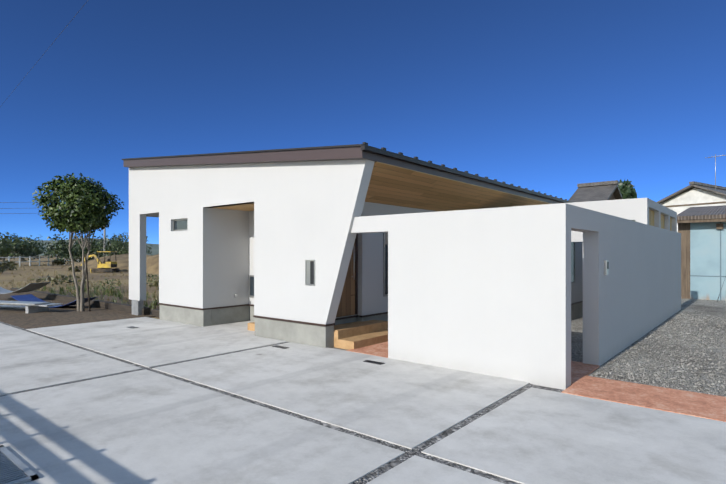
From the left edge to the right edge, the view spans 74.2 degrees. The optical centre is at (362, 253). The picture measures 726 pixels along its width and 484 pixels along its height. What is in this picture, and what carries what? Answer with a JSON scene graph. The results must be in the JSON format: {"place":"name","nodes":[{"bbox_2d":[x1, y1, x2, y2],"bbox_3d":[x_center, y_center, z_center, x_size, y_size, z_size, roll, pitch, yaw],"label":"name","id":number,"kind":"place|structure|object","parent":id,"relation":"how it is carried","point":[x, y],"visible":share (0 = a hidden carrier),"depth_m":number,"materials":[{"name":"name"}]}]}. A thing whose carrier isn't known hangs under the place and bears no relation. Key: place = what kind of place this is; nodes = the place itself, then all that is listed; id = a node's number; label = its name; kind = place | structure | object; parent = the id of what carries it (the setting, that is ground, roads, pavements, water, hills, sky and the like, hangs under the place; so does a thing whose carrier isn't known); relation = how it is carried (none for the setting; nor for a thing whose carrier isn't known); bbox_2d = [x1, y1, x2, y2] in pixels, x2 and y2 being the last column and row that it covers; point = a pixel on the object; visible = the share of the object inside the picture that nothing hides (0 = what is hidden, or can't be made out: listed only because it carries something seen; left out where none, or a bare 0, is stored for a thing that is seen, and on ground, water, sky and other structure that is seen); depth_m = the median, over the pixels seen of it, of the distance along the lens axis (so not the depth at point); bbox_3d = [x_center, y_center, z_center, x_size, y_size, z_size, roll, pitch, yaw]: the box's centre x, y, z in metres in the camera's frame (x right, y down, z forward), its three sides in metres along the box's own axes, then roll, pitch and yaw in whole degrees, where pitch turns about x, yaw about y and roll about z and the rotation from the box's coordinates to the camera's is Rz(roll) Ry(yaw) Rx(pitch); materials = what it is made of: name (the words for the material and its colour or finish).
{"place":"outdoors","nodes":[
{"label":"outdoors","id":0,"kind":"place"},
{"bbox_2d":[0,2,86,106],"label":"overhead line","id":1,"kind":"object","parent":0,"point":[48,48],"visible":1,"depth_m":15.03,"materials":[{"name":"grey metal"}]},
{"bbox_2d":[0,290,158,328],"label":"soil bed","id":2,"kind":"object","parent":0,"point":[60,316],"visible":0.36,"depth_m":11.54,"materials":[{"name":"brown soil"}]},
{"bbox_2d":[0,282,50,293],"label":"loose grey sheet","id":3,"kind":"object","parent":2,"relation":"on","point":[31,287],"visible":1,"depth_m":15.13,"materials":[{"name":"metal"}]},
{"bbox_2d":[0,301,61,312],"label":"steel plank stack","id":4,"kind":"object","parent":2,"relation":"on","point":[31,307],"visible":0.83,"depth_m":12.20,"materials":[{"name":"silver metal"}]},
{"bbox_2d":[11,294,97,307],"bbox_3d":[-8.644,1.330,13.418,2.600,0.290,0.600,0,0,20],"label":"tarp","id":5,"kind":"object","parent":2,"relation":"on","point":[30,297],"visible":0.56,"depth_m":13.64,"materials":[{"name":"blue plastic"}]},
{"bbox_2d":[32,173,123,310],"bbox_3d":[-7.385,-0.317,12.473,1.889,3.650,1.936,0,0,17],"label":"tree","id":6,"kind":"object","parent":2,"relation":"on","point":[80,207],"visible":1,"depth_m":12.08,"materials":[{"name":"green plant"}]},
{"bbox_2d":[85,254,90,310],"bbox_3d":[-7.088,0.755,12.363,0.162,1.503,0.036,0,0,5],"label":"tree stake","id":7,"kind":"object","parent":2,"relation":"on","point":[87,282],"visible":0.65,"depth_m":12.35,"materials":[{"name":"wood"}]},
{"bbox_2d":[132,300,142,314],"bbox_3d":[-5.494,1.310,11.685,0.340,0.390,0.120,0,0,40],"label":"column base","id":8,"kind":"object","parent":2,"relation":"on","point":[137,306],"visible":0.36,"depth_m":11.59,"materials":[{"name":"grey concrete"}]},
{"bbox_2d":[0,256,158,318],"bbox_3d":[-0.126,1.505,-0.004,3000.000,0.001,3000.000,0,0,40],"label":"field ground","id":9,"kind":"structure","parent":0,"point":[6,277],"depth_m":32.07,"materials":[{"name":"brown plant"}]},
{"bbox_2d":[0,232,47,261],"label":"grove tree","id":10,"kind":"object","parent":9,"relation":"on","point":[12,248],"visible":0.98,"depth_m":61.03,"materials":[{"name":"green plant"}]},
{"bbox_2d":[0,240,48,261],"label":"tree","id":11,"kind":"object","parent":9,"relation":"on","point":[22,260],"visible":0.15,"depth_m":93.93,"materials":[{"name":"green plant"}]},
{"bbox_2d":[0,256,91,266],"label":"fence","id":12,"kind":"object","parent":9,"relation":"on","point":[20,257],"visible":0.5,"depth_m":59.35,"materials":[{"name":"white paint"}]},
{"bbox_2d":[41,241,76,259],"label":"tree","id":13,"kind":"object","parent":9,"relation":"on","point":[51,253],"visible":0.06,"depth_m":94.15,"materials":[{"name":"green plant"}]},
{"bbox_2d":[0,262,121,275],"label":"dry grass tufts","id":14,"kind":"object","parent":9,"relation":"on","point":[24,268],"visible":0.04,"depth_m":43.48,"materials":[{"name":"beige plant"}]},
{"bbox_2d":[41,233,110,263],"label":"grove tree","id":15,"kind":"object","parent":9,"relation":"on","point":[62,250],"visible":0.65,"depth_m":63.14,"materials":[{"name":"green plant"}]},
{"bbox_2d":[0,259,158,289],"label":"field shrubs","id":16,"kind":"object","parent":9,"relation":"on","point":[8,265],"visible":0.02,"depth_m":24.09,"materials":[{"name":"green plant"}]},
{"bbox_2d":[0,272,158,301],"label":"dry grass tufts","id":17,"kind":"object","parent":9,"relation":"on","point":[28,278],"visible":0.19,"depth_m":23.65,"materials":[{"name":"beige plant"}]},
{"bbox_2d":[10,288,158,317],"bbox_3d":[-8.941,1.405,14.774,11.570,0.200,0.280,0,0,40],"label":"timber edging","id":18,"kind":"object","parent":9,"relation":"on","point":[121,307],"visible":0.5,"depth_m":13.31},
{"bbox_2d":[12,284,158,309],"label":"green weed tufts","id":19,"kind":"object","parent":9,"relation":"on","point":[117,293],"visible":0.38,"depth_m":17.19,"materials":[{"name":"green plant"}]},
{"bbox_2d":[78,251,119,272],"bbox_3d":[-21.541,0.641,38.975,3.014,1.699,1.152,0,0,1],"label":"mini excavator","id":20,"kind":"object","parent":9,"relation":"on","point":[108,266],"visible":0.94,"depth_m":38.55,"materials":[{"name":"metal"}]},
{"bbox_2d":[76,240,127,255],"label":"tree","id":21,"kind":"object","parent":9,"relation":"on","point":[111,246],"visible":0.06,"depth_m":95.61,"materials":[{"name":"green plant"}]},
{"bbox_2d":[103,206,105,255],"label":"utility pole","id":22,"kind":"object","parent":9,"relation":"on","point":[104,246],"visible":0.2,"depth_m":62.64,"materials":[{"name":"concrete"}]},
{"bbox_2d":[0,202,31,213],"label":"power lines","id":23,"kind":"object","parent":22,"relation":"attached to","point":[11,208],"depth_m":64.93,"materials":[{"name":"grey metal"}]},
{"bbox_2d":[63,254,150,271],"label":"earth mound","id":24,"kind":"object","parent":9,"relation":"on","point":[122,260],"visible":0.23,"depth_m":44.05,"materials":[{"name":"soil"}]},
{"bbox_2d":[92,232,148,256],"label":"tree","id":25,"kind":"object","parent":9,"relation":"on","point":[126,242],"visible":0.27,"depth_m":57.89,"materials":[{"name":"green plant"}]},
{"bbox_2d":[92,273,158,290],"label":"green bushes","id":26,"kind":"object","parent":9,"relation":"on","point":[111,286],"visible":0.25,"depth_m":18.78,"materials":[{"name":"green plant"}]},
{"bbox_2d":[106,232,152,255],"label":"tree","id":27,"kind":"object","parent":9,"relation":"on","point":[116,240],"visible":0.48,"depth_m":51.89,"materials":[{"name":"green plant"}]},
{"bbox_2d":[127,254,158,273],"bbox_3d":[-14.756,0.420,40.329,12.000,2.270,8.000,0,0,40],"label":"earth mound","id":28,"kind":"object","parent":9,"relation":"on","point":[152,264],"visible":0.08,"depth_m":37.24,"materials":[{"name":"soil"}]},
{"bbox_2d":[129,159,374,323],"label":"facade wall","id":29,"kind":"structure","parent":9,"relation":"on","point":[306,210],"depth_m":8.44,"materials":[{"name":"white paint"}]},
{"bbox_2d":[173,218,186,230],"bbox_3d":[-3.900,-0.625,10.365,0.680,0.260,0.060,0,0,40],"label":"window frame","id":30,"kind":"object","parent":29,"relation":"attached to","point":[174,224],"visible":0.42,"depth_m":10.43,"materials":[{"name":"silver metal"}]},
{"bbox_2d":[175,220,186,229],"bbox_3d":[-3.903,-0.625,10.361,0.610,0.190,0.010,0,0,40],"label":"window glass","id":31,"kind":"object","parent":30,"relation":"attached to","point":[180,224],"visible":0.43,"depth_m":10.38,"materials":[{"name":"grey"}]},
{"bbox_2d":[159,304,333,347],"bbox_3d":[-2.536,1.320,9.270,5.218,0.370,0.188,0,0,40],"label":"foundation","id":32,"kind":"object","parent":29,"relation":"attached to","point":[312,335],"depth_m":8.32,"materials":[{"name":"grey concrete"}]},
{"bbox_2d":[158,303,334,326],"bbox_3d":[-2.541,1.120,9.255,5.260,0.030,0.218,0,0,40],"label":"base flashing","id":33,"kind":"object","parent":29,"relation":"attached to","point":[317,324],"depth_m":8.27,"materials":[{"name":"black metal"}]},
{"bbox_2d":[305,260,314,285],"bbox_3d":[-0.850,0.300,7.729,0.220,0.410,0.012,0,0,40],"label":"steel letter box","id":34,"kind":"object","parent":29,"relation":"attached to","point":[307,272],"visible":1,"depth_m":7.75,"materials":[{"name":"silver metal"}]},
{"bbox_2d":[310,261,313,283],"bbox_3d":[-0.813,0.300,7.704,0.090,0.370,0.003,0,0,40],"label":"letter box slot","id":35,"kind":"object","parent":34,"relation":"attached to","point":[311,272],"visible":1,"depth_m":7.71,"materials":[{"name":"black metal"}]},
{"bbox_2d":[146,202,438,317],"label":"house walls","id":36,"kind":"structure","parent":9,"relation":"on","point":[232,250],"depth_m":10.00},
{"bbox_2d":[212,202,253,210],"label":"porch ceiling","id":37,"kind":"structure","parent":36,"relation":"attached to","point":[246,206],"depth_m":9.76,"materials":[{"name":"brown wood"}]},
{"bbox_2d":[249,275,253,296],"bbox_3d":[-2.276,0.705,10.381,0.600,0.480,0.025,0,0,40],"label":"window frame","id":38,"kind":"object","parent":36,"relation":"attached to","point":[249,285],"visible":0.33,"depth_m":10.54,"materials":[{"name":"silver metal"}]},
{"bbox_2d":[250,277,253,295],"bbox_3d":[-2.273,0.705,10.385,0.530,0.410,0.008,0,0,40],"label":"window glass","id":39,"kind":"object","parent":38,"relation":"in","point":[252,286],"visible":0.21,"depth_m":10.50,"materials":[{"name":"grey glass"}]},
{"bbox_2d":[212,306,387,324],"bbox_3d":[0.462,1.320,13.077,4.956,0.370,9.476,0,0,40],"label":"foundation","id":40,"kind":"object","parent":36,"relation":"attached to","point":[231,315],"depth_m":10.12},
{"bbox_2d":[212,304,387,319],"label":"porch floor","id":41,"kind":"structure","parent":36,"relation":"attached to","point":[335,319],"depth_m":8.98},
{"bbox_2d":[122,142,572,203],"bbox_3d":[0.314,-1.830,13.173,7.550,0.910,10.140,0,0,40],"label":"roof","id":42,"kind":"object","parent":36,"relation":"attached to","point":[342,153],"visible":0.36,"depth_m":8.45,"materials":[{"name":"metal"}]},
{"bbox_2d":[365,162,550,210],"bbox_3d":[2.853,-1.159,11.286,1.228,0.432,9.788,0,0,40],"label":"soffit","id":43,"kind":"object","parent":42,"relation":"attached to","point":[389,184],"visible":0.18,"depth_m":9.21,"materials":[{"name":"brown wood"}]},
{"bbox_2d":[355,233,357,314],"bbox_3d":[-0.400,0.115,8.285,0.045,1.940,0.900,0,0,40],"label":"entrance door frame","id":44,"kind":"object","parent":36,"relation":"attached to","point":[356,275],"visible":0.17,"depth_m":8.59,"materials":[{"name":"black metal"}]},
{"bbox_2d":[336,242,354,316],"bbox_3d":[-0.405,0.140,8.290,0.030,1.890,0.800,0,0,40],"label":"front door","id":45,"kind":"structure","parent":44,"relation":"in","point":[346,307],"depth_m":8.45,"materials":[{"name":"brown wood"}]},
{"bbox_2d":[352,246,354,279],"bbox_3d":[-0.172,0.155,8.499,0.062,0.600,0.024,0,0,40],"label":"entrance door handle","id":46,"kind":"object","parent":45,"relation":"attached to","point":[353,276],"visible":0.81,"depth_m":8.48,"materials":[{"name":"black metal"}]},
{"bbox_2d":[383,232,387,296],"bbox_3d":[0.538,0.190,9.249,0.020,1.230,0.460,0,0,40],"label":"side window frame","id":47,"kind":"object","parent":36,"relation":"attached to","point":[384,294],"visible":0.35,"depth_m":9.07,"materials":[{"name":"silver metal"}]},
{"bbox_2d":[385,233,387,293],"bbox_3d":[0.533,0.190,9.252,0.008,1.160,0.390,0,0,40],"label":"side window glass","id":48,"kind":"object","parent":47,"relation":"in","point":[386,263],"visible":0.14,"depth_m":9.14,"materials":[{"name":"grey"}]},
{"bbox_2d":[0,317,725,483],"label":"concrete forecourt slabs","id":49,"kind":"structure","parent":9,"relation":"on","point":[145,426],"depth_m":4.25,"materials":[{"name":"grey concrete"}]},
{"bbox_2d":[0,445,38,483],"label":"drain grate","id":50,"kind":"object","parent":49,"relation":"on","point":[14,469],"visible":0.98,"depth_m":3.23,"materials":[{"name":"metal"}]},
{"bbox_2d":[248,322,254,330],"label":"alcove steps","id":51,"kind":"structure","parent":49,"relation":"on","point":[251,326],"depth_m":9.22,"materials":[{"name":"wood"}]},
{"bbox_2d":[128,326,384,364],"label":"drain covers","id":52,"kind":"object","parent":49,"relation":"on","point":[368,361],"visible":0.74,"depth_m":7.04,"materials":[{"name":"black metal"}]},
{"bbox_2d":[618,179,636,220],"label":"tree","id":53,"kind":"object","parent":9,"relation":"on","point":[627,190],"visible":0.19,"depth_m":42.86,"materials":[{"name":"green plant"}]},
{"bbox_2d":[1,238,158,255],"bbox_3d":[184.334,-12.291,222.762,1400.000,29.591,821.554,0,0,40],"label":"distant hills","id":54,"kind":"structure","parent":0,"point":[155,249],"depth_m":489.03,"materials":[{"name":"green plant"}]},
{"bbox_2d":[0,321,562,483],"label":"joint","id":55,"kind":"object","parent":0,"point":[408,454],"depth_m":4.20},
{"bbox_2d":[0,0,725,243],"label":"sky","id":56,"kind":"structure","parent":0,"point":[550,97],"materials":[{"name":"blue"}]},
{"bbox_2d":[333,298,725,396],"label":"gravel yard","id":57,"kind":"structure","parent":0,"point":[714,309],"depth_m":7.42,"materials":[{"name":"grey gravel"}]},
{"bbox_2d":[350,203,680,389],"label":"screen wall","id":58,"kind":"structure","parent":57,"relation":"on","point":[486,291],"depth_m":6.18,"materials":[{"name":"white paint"}]},
{"bbox_2d":[481,198,676,241],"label":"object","id":59,"kind":"structure","parent":58,"relation":"on","point":[636,209],"depth_m":9.62,"materials":[{"name":"white paint"}]},
{"bbox_2d":[649,209,671,230],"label":"louvre boards","id":60,"kind":"object","parent":59,"relation":"attached to","point":[651,217],"visible":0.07,"depth_m":10.22,"materials":[{"name":"brown wood"}]},
{"bbox_2d":[604,260,608,274],"bbox_3d":[3.337,0.185,6.580,0.035,0.200,0.120,0,0,40],"label":"intercom plate","id":61,"kind":"object","parent":58,"relation":"attached to","point":[606,271],"visible":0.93,"depth_m":6.54,"materials":[{"name":"silver metal"}]},
{"bbox_2d":[571,302,582,320],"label":"wing plinth","id":62,"kind":"structure","parent":57,"relation":"on","point":[576,311],"depth_m":11.03,"materials":[{"name":"grey concrete"}]},
{"bbox_2d":[346,341,725,421],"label":"terracotta path","id":63,"kind":"structure","parent":0,"point":[695,404],"depth_m":5.02,"materials":[{"name":"red tile"}]},
{"bbox_2d":[334,320,387,349],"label":"entrance steps","id":64,"kind":"structure","parent":63,"relation":"on","point":[354,335],"depth_m":7.91,"materials":[{"name":"wood"}]},
{"bbox_2d":[571,242,582,303],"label":"wing walls","id":65,"kind":"structure","parent":0,"point":[577,291],"depth_m":11.11,"materials":[{"name":"white paint"}]},
{"bbox_2d":[571,242,574,283],"bbox_3d":[4.637,0.150,10.671,0.020,1.010,0.480,0,0,40],"label":"window frame","id":66,"kind":"object","parent":65,"relation":"in","point":[574,264],"visible":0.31,"depth_m":10.83,"materials":[{"name":"grey metal"}]},
{"bbox_2d":[571,242,573,281],"bbox_3d":[4.633,0.150,10.675,0.008,0.940,0.410,0,0,40],"label":"window glass","id":67,"kind":"object","parent":66,"relation":"in","point":[572,261],"visible":0.36,"depth_m":10.73,"materials":[{"name":"clear glass"}]},
{"bbox_2d":[568,180,622,201],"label":"neighbouring house roof","id":68,"kind":"structure","parent":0,"point":[596,191],"depth_m":33.00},
{"bbox_2d":[661,188,725,231],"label":"kura walls","id":69,"kind":"structure","parent":0,"point":[694,195],"depth_m":44.44,"materials":[{"name":"white paint"}]},
{"bbox_2d":[657,181,725,203],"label":"house roof","id":70,"kind":"structure","parent":69,"relation":"on","point":[721,190],"depth_m":44.90,"materials":[{"name":"grey tile"}]},
{"bbox_2d":[705,154,724,189],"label":"tv antenna","id":71,"kind":"object","parent":70,"relation":"on","point":[715,168],"visible":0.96,"depth_m":43.81,"materials":[{"name":"silver metal"}]},
{"bbox_2d":[665,201,725,206],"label":"kura gable band","id":72,"kind":"object","parent":69,"relation":"attached to","point":[696,204],"visible":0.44,"depth_m":44.14,"materials":[{"name":"white paint"}]},
{"bbox_2d":[677,218,725,298],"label":"frame","id":73,"kind":"object","parent":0,"point":[684,228],"visible":0.67,"depth_m":16.03,"materials":[{"name":"brown wood"}]},
{"bbox_2d":[677,205,725,219],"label":"awning roof","id":74,"kind":"structure","parent":73,"relation":"on","point":[707,212],"depth_m":16.12,"materials":[{"name":"grey tile"}]},
{"bbox_2d":[690,222,725,300],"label":"blue shed sheet walls","id":75,"kind":"structure","parent":0,"point":[707,258],"depth_m":15.65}
]}

